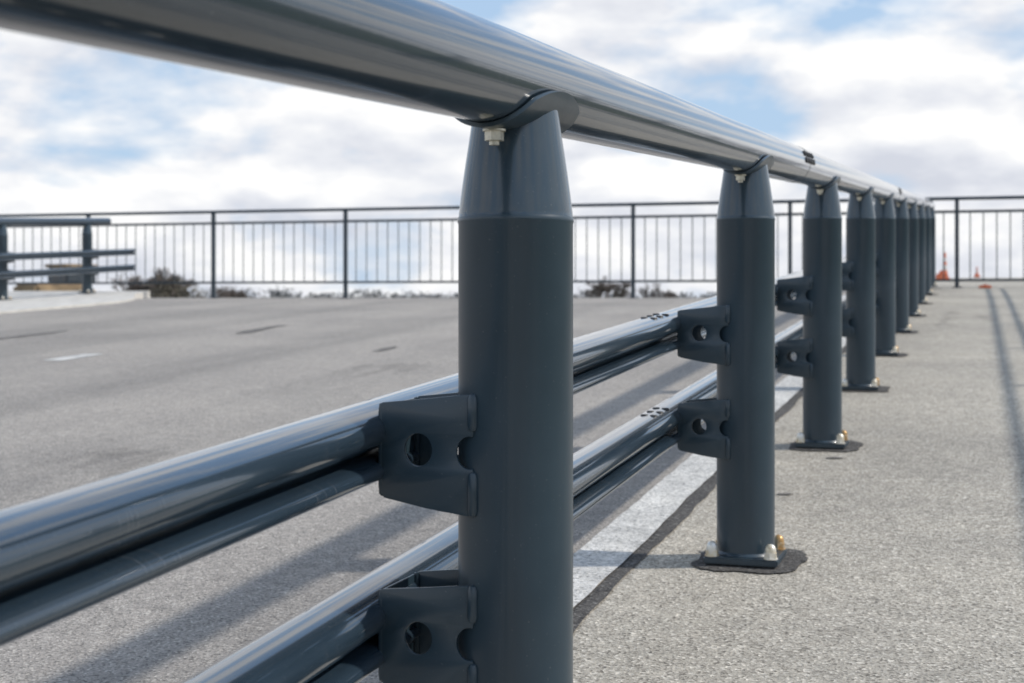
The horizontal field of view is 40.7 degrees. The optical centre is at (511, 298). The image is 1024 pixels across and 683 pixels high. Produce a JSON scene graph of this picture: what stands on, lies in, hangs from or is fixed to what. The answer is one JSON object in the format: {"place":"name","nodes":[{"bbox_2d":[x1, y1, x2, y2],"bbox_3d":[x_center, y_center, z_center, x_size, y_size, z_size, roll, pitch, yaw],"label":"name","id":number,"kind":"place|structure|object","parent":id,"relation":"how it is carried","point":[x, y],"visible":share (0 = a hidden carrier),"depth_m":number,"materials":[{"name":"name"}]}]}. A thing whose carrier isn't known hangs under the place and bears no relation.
{"place":"outdoors","nodes":[
{"label":"outdoors","id":0,"kind":"place"},
{"bbox_2d":[0,290,845,682],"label":"road","id":1,"kind":"structure","parent":0,"point":[162,380],"depth_m":7.39,"materials":[{"name":"grey asphalt"}]},
{"bbox_2d":[47,354,100,360],"bbox_3d":[-3.471,0.466,10.942,0.190,0.031,0.560,0,0,19],"label":"road marking","id":2,"kind":"object","parent":1,"relation":"on","point":[70,357],"visible":1,"depth_m":10.91,"materials":[{"name":"white paint"}]},
{"bbox_2d":[0,291,149,313],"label":"concrete kerb","id":3,"kind":"structure","parent":1,"relation":"on","point":[23,301],"depth_m":20.81,"materials":[{"name":"grey concrete"}]},
{"bbox_2d":[0,218,135,299],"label":"guardrail","id":4,"kind":"object","parent":3,"relation":"on","point":[87,253],"visible":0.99,"depth_m":21.98,"materials":[{"name":"metal"}]},
{"bbox_2d":[0,195,1023,297],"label":"metal fence","id":5,"kind":"object","parent":3,"relation":"on","point":[345,221],"visible":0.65,"depth_m":22.53,"materials":[{"name":"metal"}]},
{"bbox_2d":[0,325,843,494],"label":"tar patches","id":6,"kind":"object","parent":1,"relation":"on","point":[268,327],"visible":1,"depth_m":13.38,"materials":[{"name":"black asphalt"}]},
{"bbox_2d":[573,337,845,606],"bbox_3d":[0.997,0.639,6.258,0.176,1.538,28.500,0,0,19],"label":"edge line","id":7,"kind":"object","parent":1,"relation":"on","point":[600,556],"visible":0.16,"depth_m":4.53,"materials":[{"name":"white paint"}]},
{"bbox_2d":[0,0,1023,297],"label":"sky","id":8,"kind":"structure","parent":0,"point":[924,98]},
{"label":"terrain","id":9,"kind":"structure","parent":0,"visible":0},
{"bbox_2d":[13,264,96,290],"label":"wheel loader","id":10,"kind":"object","parent":9,"relation":"on","point":[50,287],"visible":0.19,"depth_m":49.12,"materials":[{"name":"yellow metal"}]},
{"bbox_2d":[109,272,152,292],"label":"bare tree","id":11,"kind":"object","parent":9,"relation":"on","point":[131,287],"visible":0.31,"depth_m":65.89,"materials":[{"name":"plant"}]},
{"bbox_2d":[125,267,202,297],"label":"bare tree","id":12,"kind":"object","parent":9,"relation":"on","point":[161,279],"visible":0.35,"depth_m":62.57,"materials":[{"name":"brown plant"}]},
{"bbox_2d":[148,274,197,297],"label":"shrub","id":13,"kind":"object","parent":9,"relation":"on","point":[160,295],"visible":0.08,"depth_m":59.25,"materials":[{"name":"green plant"}]},
{"bbox_2d":[145,279,210,297],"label":"shrub","id":14,"kind":"object","parent":9,"relation":"on","point":[180,291],"visible":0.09,"depth_m":59.90,"materials":[{"name":"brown plant"}]},
{"bbox_2d":[209,285,261,297],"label":"bare tree","id":15,"kind":"object","parent":9,"relation":"on","point":[226,293],"visible":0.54,"depth_m":119.89,"materials":[{"name":"brown plant"}]},
{"bbox_2d":[92,283,716,297],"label":"distant treeline","id":16,"kind":"object","parent":9,"relation":"on","point":[274,294],"visible":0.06,"depth_m":276.48,"materials":[{"name":"plant"}]},
{"bbox_2d":[584,276,630,297],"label":"bare tree","id":17,"kind":"object","parent":9,"relation":"on","point":[598,288],"visible":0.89,"depth_m":109.30,"materials":[{"name":"brown plant"}]},
{"bbox_2d":[635,282,678,297],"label":"bare tree","id":18,"kind":"object","parent":9,"relation":"on","point":[668,294],"visible":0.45,"depth_m":90.37,"materials":[{"name":"brown plant"}]},
{"bbox_2d":[573,278,1023,682],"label":"walkway","id":19,"kind":"structure","parent":9,"relation":"on","point":[902,527],"depth_m":4.03,"materials":[{"name":"grey concrete"}]},
{"bbox_2d":[0,0,936,682],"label":"guardrail","id":20,"kind":"object","parent":19,"relation":"on","point":[480,444],"visible":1,"depth_m":1.94,"materials":[{"name":"metal"}]},
{"bbox_2d":[573,345,845,632],"bbox_3d":[1.140,0.637,6.368,0.090,1.551,28.800,0,0,19],"label":"tar joint","id":21,"kind":"object","parent":19,"relation":"on","point":[593,599],"visible":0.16,"depth_m":4.24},
{"bbox_2d":[691,288,940,572],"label":"sealant patches","id":22,"kind":"object","parent":19,"relation":"on","point":[793,559],"visible":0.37,"depth_m":3.99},
{"bbox_2d":[936,270,947,278],"bbox_3d":[7.471,-0.396,24.001,0.200,0.170,0.200,0,0,19],"label":"beacon box","id":23,"kind":"object","parent":19,"relation":"on","point":[939,275],"visible":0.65,"depth_m":23.92,"materials":[{"name":"orange plastic"}]},
{"bbox_2d":[942,252,949,278],"bbox_3d":[7.675,-0.570,24.501,0.168,0.480,0.168,0,0,19],"label":"traffic cone","id":24,"kind":"object","parent":19,"relation":"on","point":[945,264],"visible":0.58,"depth_m":24.47,"materials":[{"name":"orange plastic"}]},
{"bbox_2d":[974,267,979,277],"bbox_3d":[8.748,-0.490,26.001,0.120,0.200,0.120,0,0,19],"label":"traffic cone","id":25,"kind":"object","parent":19,"relation":"on","point":[976,275],"visible":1,"depth_m":25.98,"materials":[{"name":"orange plastic"}]},
{"bbox_2d":[978,284,991,287],"bbox_3d":[6.780,-0.171,19.801,0.180,0.055,0.160,0,0,19],"label":"barrier foot","id":26,"kind":"object","parent":19,"relation":"on","point":[985,286],"visible":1,"depth_m":19.73}
]}

